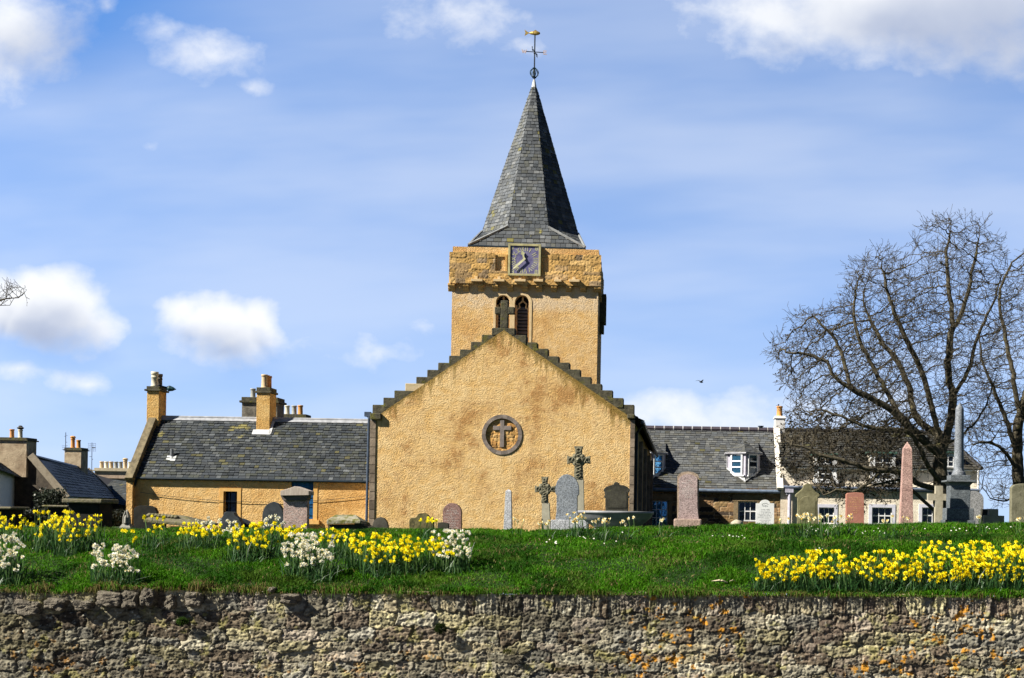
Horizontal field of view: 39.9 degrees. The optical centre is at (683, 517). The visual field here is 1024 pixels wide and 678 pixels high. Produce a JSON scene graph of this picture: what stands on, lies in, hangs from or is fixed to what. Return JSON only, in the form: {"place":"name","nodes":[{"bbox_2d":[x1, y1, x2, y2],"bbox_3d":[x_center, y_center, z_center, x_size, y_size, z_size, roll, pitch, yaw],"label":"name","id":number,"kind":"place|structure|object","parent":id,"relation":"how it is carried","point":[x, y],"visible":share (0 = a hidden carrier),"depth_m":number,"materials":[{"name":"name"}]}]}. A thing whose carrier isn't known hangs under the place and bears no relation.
{"place":"outdoors","nodes":[
{"label":"outdoors","id":0,"kind":"place"},
{"bbox_2d":[0,521,1023,597],"bbox_3d":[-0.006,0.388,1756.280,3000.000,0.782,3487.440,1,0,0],"label":"ground","id":1,"kind":"structure","parent":0,"point":[504,576],"depth_m":13.46,"materials":[{"name":"green plant"}]},
{"bbox_2d":[0,463,21,506],"bbox_3d":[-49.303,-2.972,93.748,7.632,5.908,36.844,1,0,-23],"label":"house","id":2,"kind":"structure","parent":1,"relation":"on","point":[7,478],"depth_m":96.59,"materials":[{"name":"paint"}]},
{"bbox_2d":[0,512,24,542],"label":"daffodil clump","id":3,"kind":"object","parent":1,"relation":"on","point":[4,522],"visible":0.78,"depth_m":14.59,"materials":[{"name":"yellow plant"}]},
{"bbox_2d":[0,279,28,305],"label":"bare tree","id":4,"kind":"object","parent":1,"relation":"on","point":[7,290],"visible":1,"depth_m":61.38,"materials":[{"name":"grey plant"}]},
{"bbox_2d":[0,507,29,528],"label":"table tomb","id":5,"kind":"object","parent":1,"relation":"on","point":[8,512],"visible":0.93,"depth_m":38.35,"materials":[{"name":"grey stone"}]},
{"bbox_2d":[11,514,35,541],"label":"daffodil clump","id":6,"kind":"object","parent":1,"relation":"on","point":[22,538],"visible":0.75,"depth_m":14.60,"materials":[{"name":"green plant"}]},
{"bbox_2d":[0,531,47,587],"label":"narcissus clump","id":7,"kind":"object","parent":1,"relation":"on","point":[10,572],"visible":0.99,"depth_m":12.75,"materials":[{"name":"white plant"}]},
{"bbox_2d":[24,510,61,552],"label":"daffodil clump","id":8,"kind":"object","parent":1,"relation":"on","point":[39,543],"visible":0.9,"depth_m":14.20,"materials":[{"name":"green plant"}]},
{"bbox_2d":[32,487,68,509],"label":"flowering shrub","id":9,"kind":"object","parent":1,"relation":"on","point":[50,497],"visible":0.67,"depth_m":69.49,"materials":[{"name":"green plant"}]},
{"bbox_2d":[42,505,68,528],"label":"table tomb","id":10,"kind":"object","parent":1,"relation":"on","point":[57,509],"visible":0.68,"depth_m":40.16,"materials":[{"name":"grey stone"}]},
{"bbox_2d":[0,425,115,508],"bbox_3d":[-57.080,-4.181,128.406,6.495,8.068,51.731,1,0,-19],"label":"house","id":11,"kind":"structure","parent":1,"relation":"on","point":[74,476],"depth_m":105.24,"materials":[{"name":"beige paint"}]},
{"bbox_2d":[35,509,93,556],"bbox_3d":[-6.206,0.155,14.070,0.515,0.491,0.580,1,0,-42],"label":"daffodil clump","id":12,"kind":"object","parent":1,"relation":"on","point":[66,546],"visible":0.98,"depth_m":13.99,"materials":[{"name":"yellow plant"}]},
{"bbox_2d":[23,508,125,525],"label":"hedge","id":13,"kind":"object","parent":1,"relation":"on","point":[29,515],"visible":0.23,"depth_m":54.65,"materials":[{"name":"green plant"}]},
{"bbox_2d":[62,498,118,527],"bbox_3d":[-15.579,0.022,36.550,1.048,1.039,1.100,1,0,0],"label":"table tomb","id":14,"kind":"object","parent":1,"relation":"on","point":[84,508],"visible":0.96,"depth_m":36.16,"materials":[{"name":"grey stone"}]},
{"bbox_2d":[72,514,112,553],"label":"daffodil clump","id":15,"kind":"object","parent":1,"relation":"on","point":[91,543],"visible":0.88,"depth_m":14.12,"materials":[{"name":"green plant"}]},
{"bbox_2d":[92,458,129,480],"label":"house","id":16,"kind":"structure","parent":1,"relation":"on","point":[109,471],"depth_m":164.80,"materials":[{"name":"ceramic"}]},
{"bbox_2d":[97,475,126,509],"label":"outbuilding","id":17,"kind":"structure","parent":1,"relation":"on","point":[117,488],"depth_m":151.67,"materials":[{"name":"stone"}]},
{"bbox_2d":[86,542,149,585],"bbox_3d":[-5.154,0.432,12.694,0.683,0.418,0.380,1,0,0],"label":"narcissus clump","id":18,"kind":"object","parent":1,"relation":"on","point":[122,575],"visible":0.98,"depth_m":12.64,"materials":[{"name":"white plant"}]},
{"bbox_2d":[119,509,134,528],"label":"carved pinnacle","id":19,"kind":"object","parent":1,"relation":"on","point":[126,521],"visible":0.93,"depth_m":41.10,"materials":[{"name":"grey stone"}]},
{"bbox_2d":[114,528,148,548],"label":"daffodil clump","id":20,"kind":"object","parent":1,"relation":"on","point":[126,531],"visible":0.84,"depth_m":14.24,"materials":[{"name":"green plant"}]},
{"bbox_2d":[134,505,158,527],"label":"headstone","id":21,"kind":"object","parent":1,"relation":"on","point":[140,511],"visible":0.6,"depth_m":50.20,"materials":[{"name":"grey stone"}]},
{"bbox_2d":[138,515,173,550],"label":"daffodil clump","id":22,"kind":"object","parent":1,"relation":"on","point":[154,541],"visible":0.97,"depth_m":14.27,"materials":[{"name":"green plant"}]},
{"bbox_2d":[144,513,217,527],"bbox_3d":[-13.611,0.226,37.650,1.607,0.698,1.300,1,0,0],"label":"table tomb","id":23,"kind":"object","parent":1,"relation":"on","point":[169,519],"visible":0.53,"depth_m":37.22,"materials":[{"name":"beige stone"}]},
{"bbox_2d":[172,521,230,551],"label":"daffodil clump","id":24,"kind":"object","parent":1,"relation":"on","point":[202,541],"visible":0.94,"depth_m":14.07,"materials":[{"name":"yellow plant"}]},
{"bbox_2d":[193,516,229,539],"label":"narcissus clump","id":25,"kind":"object","parent":1,"relation":"on","point":[210,522],"visible":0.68,"depth_m":14.46,"materials":[{"name":"white plant"}]},
{"bbox_2d":[218,519,247,545],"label":"narcissus clump","id":26,"kind":"object","parent":1,"relation":"on","point":[230,531],"visible":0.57,"depth_m":14.29,"materials":[{"name":"white plant"}]},
{"bbox_2d":[219,512,257,529],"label":"headstone","id":27,"kind":"object","parent":1,"relation":"on","point":[231,516],"visible":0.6,"depth_m":43.00,"materials":[{"name":"grey stone"}]},
{"bbox_2d":[217,522,269,563],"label":"daffodil clump","id":28,"kind":"object","parent":1,"relation":"on","point":[237,553],"visible":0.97,"depth_m":13.55,"materials":[{"name":"yellow plant"}]},
{"bbox_2d":[125,371,369,529],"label":"cottage","id":29,"kind":"structure","parent":1,"relation":"on","point":[214,468],"depth_m":51.46,"materials":[{"name":"stone"}]},
{"bbox_2d":[226,491,236,512],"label":"window","id":30,"kind":"structure","parent":29,"relation":"in","point":[231,496],"depth_m":51.28,"materials":[{"name":"black glass"}]},
{"bbox_2d":[239,388,286,416],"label":"house","id":31,"kind":"structure","parent":1,"relation":"on","point":[249,406],"depth_m":71.40,"materials":[{"name":"stone"}]},
{"bbox_2d":[246,521,286,561],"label":"daffodil clump","id":32,"kind":"object","parent":1,"relation":"on","point":[263,547],"visible":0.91,"depth_m":13.67,"materials":[{"name":"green plant"}]},
{"bbox_2d":[262,502,283,528],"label":"headstone","id":33,"kind":"object","parent":1,"relation":"on","point":[273,508],"visible":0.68,"depth_m":41.00,"materials":[{"name":"grey stone"}]},
{"bbox_2d":[256,514,293,542],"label":"narcissus clump","id":34,"kind":"object","parent":1,"relation":"on","point":[277,518],"visible":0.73,"depth_m":14.56,"materials":[{"name":"white plant"}]},
{"bbox_2d":[267,524,299,557],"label":"daffodil clump","id":35,"kind":"object","parent":1,"relation":"on","point":[284,531],"visible":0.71,"depth_m":13.88,"materials":[{"name":"yellow plant"}]},
{"bbox_2d":[280,486,313,528],"bbox_3d":[-10.600,-0.119,38.095,0.800,1.487,0.530,1,0,0],"label":"headstone","id":36,"kind":"object","parent":1,"relation":"on","point":[296,499],"visible":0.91,"depth_m":38.00,"materials":[{"name":"pink stone"}]},
{"bbox_2d":[284,405,310,417],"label":"house","id":37,"kind":"structure","parent":1,"relation":"on","point":[294,414],"depth_m":89.85,"materials":[{"name":"ceramic"}]},
{"bbox_2d":[290,523,315,552],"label":"daffodil clump","id":38,"kind":"object","parent":1,"relation":"on","point":[298,529],"visible":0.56,"depth_m":14.08,"materials":[{"name":"yellow plant"}]},
{"bbox_2d":[277,531,343,582],"bbox_3d":[-3.478,0.368,13.018,0.776,0.492,0.559,1,0,0],"label":"narcissus clump","id":39,"kind":"object","parent":1,"relation":"on","point":[305,567],"visible":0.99,"depth_m":12.94,"materials":[{"name":"white plant"}]},
{"bbox_2d":[310,527,345,558],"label":"daffodil clump","id":40,"kind":"object","parent":1,"relation":"on","point":[327,535],"visible":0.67,"depth_m":13.81,"materials":[{"name":"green plant"}]},
{"bbox_2d":[328,528,364,560],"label":"daffodil clump","id":41,"kind":"object","parent":1,"relation":"on","point":[338,551],"visible":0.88,"depth_m":13.75,"materials":[{"name":"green plant"}]},
{"bbox_2d":[327,515,375,529],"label":"coped tomb","id":42,"kind":"object","parent":1,"relation":"on","point":[338,522],"visible":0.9,"depth_m":40.10,"materials":[{"name":"stone"}]},
{"bbox_2d":[337,531,367,571],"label":"daffodil clump","id":43,"kind":"object","parent":1,"relation":"on","point":[353,553],"visible":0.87,"depth_m":13.32,"materials":[{"name":"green plant"}]},
{"bbox_2d":[352,532,399,579],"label":"daffodil clump","id":44,"kind":"object","parent":1,"relation":"on","point":[378,564],"visible":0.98,"depth_m":13.09,"materials":[{"name":"yellow plant"}]},
{"bbox_2d":[373,517,388,527],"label":"headstone","id":45,"kind":"object","parent":1,"relation":"on","point":[380,522],"visible":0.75,"depth_m":45.00,"materials":[{"name":"grey stone"}]},
{"bbox_2d":[375,534,428,578],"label":"daffodil clump","id":46,"kind":"object","parent":1,"relation":"on","point":[406,564],"visible":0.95,"depth_m":13.10,"materials":[{"name":"yellow plant"}]},
{"bbox_2d":[409,513,433,529],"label":"headstone","id":47,"kind":"object","parent":1,"relation":"on","point":[414,523],"visible":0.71,"depth_m":43.00,"materials":[{"name":"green stone"}]},
{"bbox_2d":[408,516,437,539],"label":"daffodil clump","id":48,"kind":"object","parent":1,"relation":"on","point":[426,533],"visible":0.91,"depth_m":15.15,"materials":[{"name":"green plant"}]},
{"bbox_2d":[411,536,458,573],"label":"daffodil clump","id":49,"kind":"object","parent":1,"relation":"on","point":[434,564],"visible":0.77,"depth_m":13.30,"materials":[{"name":"yellow plant"}]},
{"bbox_2d":[437,522,448,528],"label":"headstone","id":50,"kind":"object","parent":1,"relation":"on","point":[441,525],"visible":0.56,"depth_m":40.50,"materials":[{"name":"stone"}]},
{"bbox_2d":[438,551,463,573],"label":"daffodil clump","id":51,"kind":"object","parent":1,"relation":"on","point":[452,553],"visible":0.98,"depth_m":13.23,"materials":[{"name":"green plant"}]},
{"bbox_2d":[443,503,461,529],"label":"headstone","id":52,"kind":"object","parent":1,"relation":"on","point":[452,515],"visible":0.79,"depth_m":42.00,"materials":[{"name":"pink stone"}]},
{"bbox_2d":[427,529,480,574],"bbox_3d":[-2.201,0.327,13.372,0.572,0.454,0.576,1,0,0],"label":"narcissus clump","id":53,"kind":"object","parent":1,"relation":"on","point":[462,561],"visible":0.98,"depth_m":13.32,"materials":[{"name":"white plant"}]},
{"bbox_2d":[503,489,512,528],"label":"obelisk","id":54,"kind":"object","parent":1,"relation":"on","point":[508,523],"visible":0.69,"depth_m":41.06,"materials":[{"name":"grey stone"}]},
{"bbox_2d":[364,30,657,530],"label":"church","id":55,"kind":"structure","parent":1,"relation":"on","point":[515,398],"depth_m":48.00,"materials":[{"name":"stone"}]},
{"bbox_2d":[526,519,558,538],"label":"daffodil clump","id":56,"kind":"object","parent":1,"relation":"on","point":[545,523],"visible":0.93,"depth_m":14.90,"materials":[{"name":"green plant"}]},
{"bbox_2d":[535,477,555,529],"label":"celtic cross","id":57,"kind":"object","parent":1,"relation":"on","point":[544,489],"visible":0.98,"depth_m":41.50,"materials":[{"name":"grey stone"}]},
{"bbox_2d":[551,474,588,529],"bbox_3d":[-3.195,-0.239,39.125,1.028,1.973,0.550,1,0,0],"label":"headstone","id":58,"kind":"object","parent":1,"relation":"on","point":[567,490],"visible":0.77,"depth_m":39.00,"materials":[{"name":"grey stone"}]},
{"bbox_2d":[555,511,592,536],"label":"daffodil clump","id":59,"kind":"object","parent":1,"relation":"on","point":[574,529],"visible":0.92,"depth_m":15.14,"materials":[{"name":"green plant"}]},
{"bbox_2d":[567,446,590,519],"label":"celtic cross","id":60,"kind":"object","parent":1,"relation":"on","point":[578,459],"visible":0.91,"depth_m":44.00,"materials":[{"name":"grey stone"}]},
{"bbox_2d":[579,518,618,541],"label":"daffodil clump","id":61,"kind":"object","parent":1,"relation":"on","point":[604,533],"visible":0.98,"depth_m":14.86,"materials":[{"name":"green plant"}]},
{"bbox_2d":[578,510,653,527],"bbox_3d":[-1.770,0.295,36.000,1.969,0.951,1.969,1,0,0],"label":"stone bowl","id":62,"kind":"object","parent":1,"relation":"on","point":[640,518],"visible":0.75,"depth_m":35.28,"materials":[{"name":"grey stone"}]},
{"bbox_2d":[604,482,629,510],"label":"headstone","id":63,"kind":"object","parent":1,"relation":"on","point":[616,496],"visible":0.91,"depth_m":45.99,"materials":[{"name":"stone"}]},
{"bbox_2d":[611,516,637,540],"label":"daffodil clump","id":64,"kind":"object","parent":1,"relation":"on","point":[624,535],"visible":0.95,"depth_m":14.82,"materials":[{"name":"green plant"}]},
{"bbox_2d":[674,472,701,526],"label":"headstone","id":65,"kind":"object","parent":1,"relation":"on","point":[688,498],"visible":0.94,"depth_m":41.98,"materials":[{"name":"pink stone"}]},
{"bbox_2d":[646,425,780,526],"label":"stone cottage","id":66,"kind":"structure","parent":1,"relation":"on","point":[737,479],"depth_m":76.74,"materials":[{"name":"grey stone"}]},
{"bbox_2d":[652,500,667,526],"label":"window","id":67,"kind":"structure","parent":66,"relation":"in","point":[660,508],"depth_m":76.15,"materials":[{"name":"blue glass"}]},
{"bbox_2d":[738,501,756,520],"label":"window","id":68,"kind":"structure","parent":66,"relation":"in","point":[746,509],"depth_m":76.15,"materials":[{"name":"white paint"}]},
{"bbox_2d":[738,558,780,592],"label":"daffodil clump","id":69,"kind":"object","parent":1,"relation":"on","point":[759,580],"visible":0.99,"depth_m":12.62,"materials":[{"name":"yellow plant"}]},
{"bbox_2d":[756,500,773,524],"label":"headstone","id":70,"kind":"object","parent":1,"relation":"on","point":[764,511],"visible":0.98,"depth_m":41.00,"materials":[{"name":"white stone"}]},
{"bbox_2d":[762,555,807,592],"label":"daffodil clump","id":71,"kind":"object","parent":1,"relation":"on","point":[786,582],"visible":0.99,"depth_m":12.62,"materials":[{"name":"yellow plant"}]},
{"bbox_2d":[778,517,792,536],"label":"daffodil clump","id":72,"kind":"object","parent":1,"relation":"on","point":[788,519],"visible":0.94,"depth_m":14.79,"materials":[{"name":"green plant"}]},
{"bbox_2d":[785,512,825,538],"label":"daffodil clump","id":73,"kind":"object","parent":1,"relation":"on","point":[801,533],"visible":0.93,"depth_m":14.71,"materials":[{"name":"green plant"}]},
{"bbox_2d":[795,484,819,523],"bbox_3d":[3.544,-0.064,40.094,0.710,1.845,0.212,1,0,0],"label":"headstone","id":74,"kind":"object","parent":1,"relation":"on","point":[807,495],"visible":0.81,"depth_m":40.00,"materials":[{"name":"grey stone"}]},
{"bbox_2d":[793,549,859,592],"bbox_3d":[1.284,0.478,12.707,0.709,0.400,0.400,1,0,0],"label":"daffodil clump","id":75,"kind":"object","parent":1,"relation":"on","point":[819,581],"visible":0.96,"depth_m":12.62,"materials":[{"name":"yellow plant"}]},
{"bbox_2d":[815,513,864,539],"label":"daffodil clump","id":76,"kind":"object","parent":1,"relation":"on","point":[835,531],"visible":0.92,"depth_m":14.69,"materials":[{"name":"green plant"}]},
{"bbox_2d":[831,554,859,592],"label":"daffodil clump","id":77,"kind":"object","parent":1,"relation":"on","point":[847,569],"visible":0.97,"depth_m":12.62,"materials":[{"name":"green plant"}]},
{"bbox_2d":[845,492,863,523],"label":"headstone","id":78,"kind":"object","parent":1,"relation":"on","point":[854,503],"visible":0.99,"depth_m":42.00,"materials":[{"name":"red stone"}]},
{"bbox_2d":[849,555,879,591],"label":"daffodil clump","id":79,"kind":"object","parent":1,"relation":"on","point":[860,572],"visible":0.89,"depth_m":12.73,"materials":[{"name":"yellow plant"}]},
{"bbox_2d":[773,406,982,524],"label":"cream house","id":80,"kind":"structure","parent":1,"relation":"on","point":[876,512],"depth_m":76.07,"materials":[{"name":"white paint"}]},
{"bbox_2d":[819,507,833,523],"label":"window","id":81,"kind":"structure","parent":80,"relation":"in","point":[823,511],"depth_m":76.08,"materials":[{"name":"white paint"}]},
{"bbox_2d":[872,507,891,523],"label":"window","id":82,"kind":"structure","parent":80,"relation":"in","point":[878,513],"depth_m":76.08,"materials":[{"name":"white paint"}]},
{"bbox_2d":[922,507,932,522],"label":"window","id":83,"kind":"structure","parent":80,"relation":"in","point":[927,516],"depth_m":76.08,"materials":[{"name":"white paint"}]},
{"bbox_2d":[850,549,909,592],"bbox_3d":[1.780,0.481,12.710,0.622,0.399,0.412,1,0,0],"label":"daffodil clump","id":84,"kind":"object","parent":1,"relation":"on","point":[875,584],"visible":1,"depth_m":12.62,"materials":[{"name":"yellow plant"}]},
{"bbox_2d":[876,515,896,538],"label":"daffodil clump","id":85,"kind":"object","parent":1,"relation":"on","point":[883,521],"visible":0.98,"depth_m":14.57,"materials":[{"name":"green plant"}]},
{"bbox_2d":[760,204,1022,521],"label":"bare tree","id":86,"kind":"object","parent":1,"relation":"on","point":[938,448],"visible":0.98,"depth_m":59.34,"materials":[{"name":"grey plant"}]},
{"bbox_2d":[892,516,918,534],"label":"daffodil clump","id":87,"kind":"object","parent":1,"relation":"on","point":[907,517],"visible":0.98,"depth_m":14.81,"materials":[{"name":"green plant"}]},
{"bbox_2d":[899,442,912,523],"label":"obelisk","id":88,"kind":"object","parent":1,"relation":"on","point":[906,499],"visible":0.63,"depth_m":40.15,"materials":[{"name":"stone"}]},
{"bbox_2d":[883,552,933,592],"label":"daffodil clump","id":89,"kind":"object","parent":1,"relation":"on","point":[908,583],"visible":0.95,"depth_m":12.63,"materials":[{"name":"yellow plant"}]},
{"bbox_2d":[927,486,945,522],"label":"stone cross","id":90,"kind":"object","parent":1,"relation":"on","point":[938,496],"visible":0.66,"depth_m":43.00,"materials":[{"name":"beige stone"}]},
{"bbox_2d":[911,540,976,591],"bbox_3d":[2.339,0.443,12.727,0.681,0.487,0.469,1,0,0],"label":"daffodil clump","id":91,"kind":"object","parent":1,"relation":"on","point":[937,577],"visible":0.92,"depth_m":12.63,"materials":[{"name":"yellow plant"}]},
{"bbox_2d":[941,403,975,522],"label":"column monument","id":92,"kind":"object","parent":1,"relation":"on","point":[958,482],"depth_m":41.16,"materials":[{"name":"grey stone"}]},
{"bbox_2d":[938,543,980,593],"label":"daffodil clump","id":93,"kind":"object","parent":1,"relation":"on","point":[965,576],"visible":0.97,"depth_m":12.62,"materials":[{"name":"yellow plant"}]},
{"bbox_2d":[970,491,983,523],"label":"headstone","id":94,"kind":"object","parent":1,"relation":"on","point":[976,501],"visible":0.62,"depth_m":45.00,"materials":[{"name":"grey stone"}]},
{"bbox_2d":[967,515,990,533],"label":"daffodil clump","id":95,"kind":"object","parent":1,"relation":"on","point":[979,517],"visible":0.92,"depth_m":14.90,"materials":[{"name":"green plant"}]},
{"bbox_2d":[958,540,1010,591],"bbox_3d":[2.751,0.446,12.766,0.629,0.491,0.488,1,0,0],"label":"daffodil clump","id":96,"kind":"object","parent":1,"relation":"on","point":[983,564],"visible":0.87,"depth_m":12.66,"materials":[{"name":"yellow plant"}]},
{"bbox_2d":[953,249,1023,508],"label":"bare tree","id":97,"kind":"object","parent":1,"relation":"on","point":[1015,435],"visible":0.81,"depth_m":65.75,"materials":[{"name":"grey plant"}]},
{"bbox_2d":[980,509,1003,524],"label":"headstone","id":98,"kind":"object","parent":1,"relation":"on","point":[988,515],"visible":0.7,"depth_m":42.00,"materials":[{"name":"grey stone"}]},
{"bbox_2d":[978,540,1023,594],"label":"daffodil clump","id":99,"kind":"object","parent":1,"relation":"on","point":[1014,576],"visible":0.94,"depth_m":12.62,"materials":[{"name":"yellow plant"}]},
{"bbox_2d":[1009,484,1023,521],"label":"headstone","id":100,"kind":"object","parent":1,"relation":"on","point":[1016,501],"visible":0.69,"depth_m":39.00,"materials":[{"name":"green stone"}]},
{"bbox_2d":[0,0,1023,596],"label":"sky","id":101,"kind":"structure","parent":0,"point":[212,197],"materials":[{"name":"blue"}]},
{"bbox_2d":[194,521,1021,534],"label":"long grass","id":102,"kind":"structure","parent":0,"point":[817,524],"depth_m":15.68,"materials":[{"name":"green plant"}]},
{"label":"road","id":103,"kind":"structure","parent":0,"visible":0},
{"bbox_2d":[0,587,1023,677],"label":"retaining wall","id":104,"kind":"structure","parent":103,"relation":"on","point":[133,633],"depth_m":12.52,"materials":[{"name":"grey stone"}]},
{"bbox_2d":[175,616,188,625],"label":"moss tuft","id":105,"kind":"object","parent":104,"relation":"attached to","point":[180,620],"visible":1,"depth_m":12.44,"materials":[{"name":"green plant"}]},
{"bbox_2d":[433,621,447,634],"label":"moss tuft","id":106,"kind":"object","parent":104,"relation":"attached to","point":[439,628],"visible":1,"depth_m":12.44,"materials":[{"name":"green plant"}]},
{"bbox_2d":[0,578,1021,601],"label":"wall coping","id":107,"kind":"object","parent":104,"relation":"on","point":[205,585],"visible":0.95,"depth_m":12.49,"materials":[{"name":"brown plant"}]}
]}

